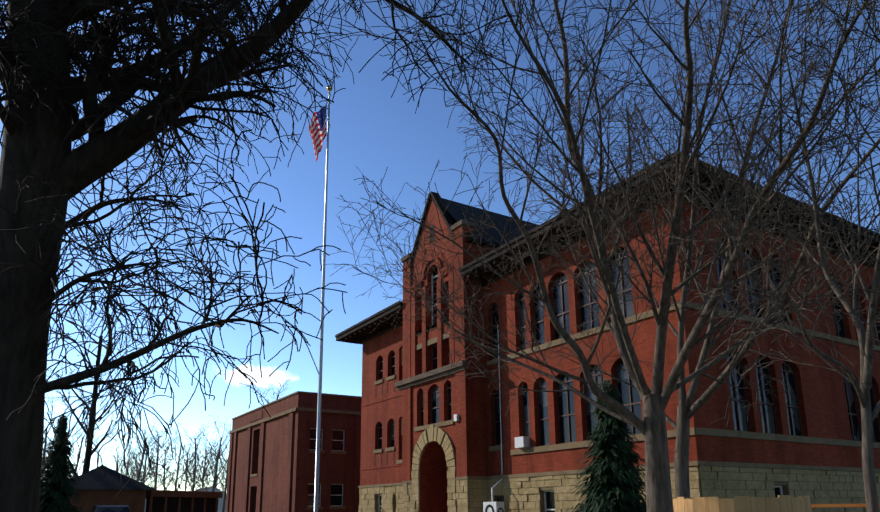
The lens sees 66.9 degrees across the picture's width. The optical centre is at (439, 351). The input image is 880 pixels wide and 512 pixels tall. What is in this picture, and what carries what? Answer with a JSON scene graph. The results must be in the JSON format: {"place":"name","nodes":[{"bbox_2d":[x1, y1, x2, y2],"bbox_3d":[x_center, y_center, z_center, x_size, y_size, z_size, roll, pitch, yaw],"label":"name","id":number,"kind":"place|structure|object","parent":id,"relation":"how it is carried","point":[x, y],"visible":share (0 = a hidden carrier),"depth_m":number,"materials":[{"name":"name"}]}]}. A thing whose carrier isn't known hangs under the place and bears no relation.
{"place":"outdoors","nodes":[
{"label":"outdoors","id":0,"kind":"place"},
{"bbox_2d":[225,391,361,511],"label":"annex building","id":1,"kind":"structure","parent":0,"point":[271,464],"depth_m":49.90,"materials":[{"name":"brown brick"}]},
{"bbox_2d":[0,0,879,492],"label":"sky","id":2,"kind":"structure","parent":0,"point":[370,130],"materials":[{"name":"blue"}]},
{"bbox_3d":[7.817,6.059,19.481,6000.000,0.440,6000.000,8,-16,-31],"label":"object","id":3,"kind":"structure","parent":0,"visible":0},
{"bbox_2d":[42,410,57,476],"bbox_3d":[-35.805,10.492,58.956,4.289,10.665,5.035,4,-14,-18],"label":"tree","id":4,"kind":"object","parent":3,"relation":"on","point":[44,449],"visible":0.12,"depth_m":59.55,"materials":[{"name":"brown plant"}]},
{"bbox_2d":[39,413,84,511],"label":"conifer","id":5,"kind":"object","parent":3,"relation":"on","point":[56,489],"visible":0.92,"depth_m":32.12,"materials":[{"name":"green plant"}]},
{"bbox_2d":[67,421,106,477],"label":"tree","id":6,"kind":"object","parent":3,"relation":"on","point":[78,455],"visible":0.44,"depth_m":74.84,"materials":[{"name":"brown plant"}]},
{"bbox_2d":[80,435,116,472],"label":"tree","id":7,"kind":"object","parent":3,"relation":"on","point":[98,459],"visible":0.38,"depth_m":105.22,"materials":[{"name":"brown plant"}]},
{"bbox_2d":[43,292,155,475],"bbox_3d":[-21.256,3.634,40.426,7.933,15.280,6.982,-13,-18,42],"label":"tree","id":8,"kind":"object","parent":3,"relation":"on","point":[89,451],"visible":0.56,"depth_m":40.64,"materials":[{"name":"brown plant"}]},
{"bbox_2d":[92,505,129,511],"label":"car","id":9,"kind":"object","parent":3,"relation":"on","point":[110,508],"visible":0.77,"depth_m":36.71,"materials":[{"name":"paint"}]},
{"bbox_2d":[109,439,142,480],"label":"tree","id":10,"kind":"object","parent":3,"relation":"on","point":[125,461],"visible":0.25,"depth_m":151.27,"materials":[{"name":"brown plant"}]},
{"bbox_2d":[109,438,146,477],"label":"tree","id":11,"kind":"object","parent":3,"relation":"on","point":[117,461],"visible":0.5,"depth_m":123.98,"materials":[{"name":"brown plant"}]},
{"bbox_2d":[121,422,166,487],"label":"tree","id":12,"kind":"object","parent":3,"relation":"on","point":[140,465],"visible":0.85,"depth_m":85.83,"materials":[{"name":"brown plant"}]},
{"bbox_2d":[67,465,222,511],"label":"house","id":13,"kind":"structure","parent":3,"relation":"on","point":[97,487],"depth_m":38.35,"materials":[{"name":"brown brick"}]},
{"bbox_2d":[119,430,174,489],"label":"tree","id":14,"kind":"object","parent":3,"relation":"on","point":[145,460],"visible":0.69,"depth_m":116.75,"materials":[{"name":"brown plant"}]},
{"bbox_2d":[122,425,184,488],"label":"tree","id":15,"kind":"object","parent":3,"relation":"on","point":[156,471],"visible":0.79,"depth_m":99.75,"materials":[{"name":"brown plant"}]},
{"bbox_2d":[136,439,180,489],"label":"tree","id":16,"kind":"object","parent":3,"relation":"on","point":[166,472],"visible":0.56,"depth_m":136.19,"materials":[{"name":"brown plant"}]},
{"bbox_2d":[153,425,197,490],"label":"tree","id":17,"kind":"object","parent":3,"relation":"on","point":[177,478],"visible":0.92,"depth_m":83.10,"materials":[{"name":"brown plant"}]},
{"bbox_2d":[144,487,226,511],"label":"distant houses","id":18,"kind":"structure","parent":3,"relation":"on","point":[220,500],"depth_m":116.28,"materials":[{"name":"white paint"}]},
{"bbox_2d":[165,442,206,490],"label":"tree","id":19,"kind":"object","parent":3,"relation":"on","point":[185,482],"visible":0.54,"depth_m":123.64,"materials":[{"name":"brown plant"}]},
{"bbox_2d":[174,423,222,490],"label":"tree","id":20,"kind":"object","parent":3,"relation":"on","point":[194,477],"visible":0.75,"depth_m":97.25,"materials":[{"name":"brown plant"}]},
{"bbox_2d":[176,433,222,488],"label":"tree","id":21,"kind":"object","parent":3,"relation":"on","point":[204,463],"visible":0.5,"depth_m":149.35,"materials":[{"name":"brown plant"}]},
{"bbox_2d":[189,415,230,491],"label":"tree","id":22,"kind":"object","parent":3,"relation":"on","point":[214,482],"visible":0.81,"depth_m":91.11,"materials":[{"name":"brown plant"}]},
{"bbox_2d":[201,442,225,488],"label":"tree","id":23,"kind":"object","parent":3,"relation":"on","point":[212,469],"visible":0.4,"depth_m":140.32,"materials":[{"name":"brown plant"}]},
{"bbox_2d":[208,425,230,511],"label":"tree","id":24,"kind":"object","parent":3,"relation":"on","point":[224,492],"visible":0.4,"depth_m":111.67,"materials":[{"name":"brown plant"}]},
{"bbox_2d":[0,0,517,511],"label":"cottonwood tree","id":25,"kind":"object","parent":3,"relation":"on","point":[46,172],"visible":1,"depth_m":9.66,"materials":[{"name":"brown plant"}]},
{"bbox_2d":[240,378,291,404],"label":"tree","id":26,"kind":"object","parent":3,"relation":"on","point":[261,396],"visible":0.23,"depth_m":72.06,"materials":[{"name":"brown plant"}]},
{"bbox_2d":[314,93,330,511],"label":"flagpole","id":27,"kind":"object","parent":3,"relation":"on","point":[317,467],"visible":0.81,"depth_m":26.06,"materials":[{"name":"white metal"}]},
{"bbox_2d":[309,102,326,161],"bbox_3d":[-5.201,-9.329,28.355,0.770,3.000,0.295,1,-13,-6],"label":"flag","id":28,"kind":"object","parent":27,"relation":"attached to","point":[318,135],"visible":0.92,"depth_m":28.32,"materials":[{"name":"fabric"}]},
{"bbox_2d":[483,502,503,511],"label":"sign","id":29,"kind":"object","parent":3,"relation":"on","point":[493,506],"visible":1,"depth_m":26.84,"materials":[{"name":"white metal"}]},
{"bbox_2d":[291,0,879,511],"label":"ash tree","id":30,"kind":"object","parent":3,"relation":"on","point":[651,426],"visible":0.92,"depth_m":11.25,"materials":[{"name":"grey plant"}]},
{"bbox_2d":[566,379,646,511],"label":"conifer","id":31,"kind":"object","parent":3,"relation":"on","point":[613,484],"visible":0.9,"depth_m":18.19,"materials":[{"name":"green plant"}]},
{"bbox_2d":[335,152,879,511],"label":"school building","id":32,"kind":"structure","parent":3,"relation":"on","point":[429,443],"depth_m":26.17,"materials":[{"name":"red brick"}]},
{"bbox_2d":[491,325,502,501],"bbox_3d":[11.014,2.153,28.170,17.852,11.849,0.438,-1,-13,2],"label":"conduit and downspout","id":33,"kind":"object","parent":32,"relation":"attached to","point":[500,428],"visible":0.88,"depth_m":28.38,"materials":[{"name":"white paint"}]},
{"bbox_2d":[513,0,879,498],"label":"ash tree","id":34,"kind":"object","parent":3,"relation":"on","point":[687,410],"visible":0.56,"depth_m":13.83,"materials":[{"name":"grey plant"}]},
{"bbox_2d":[673,495,811,511],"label":"wooden fence","id":35,"kind":"object","parent":3,"relation":"on","point":[784,503],"visible":1,"depth_m":7.60,"materials":[{"name":"wood"}]},
{"bbox_2d":[651,0,879,511],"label":"tree","id":36,"kind":"object","parent":3,"relation":"on","point":[866,346],"visible":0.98,"depth_m":8.71,"materials":[{"name":"grey plant"}]},
{"bbox_2d":[811,504,879,506],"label":"bench","id":37,"kind":"object","parent":3,"relation":"on","point":[838,505],"visible":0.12,"depth_m":8.91,"materials":[{"name":"brown wood"}]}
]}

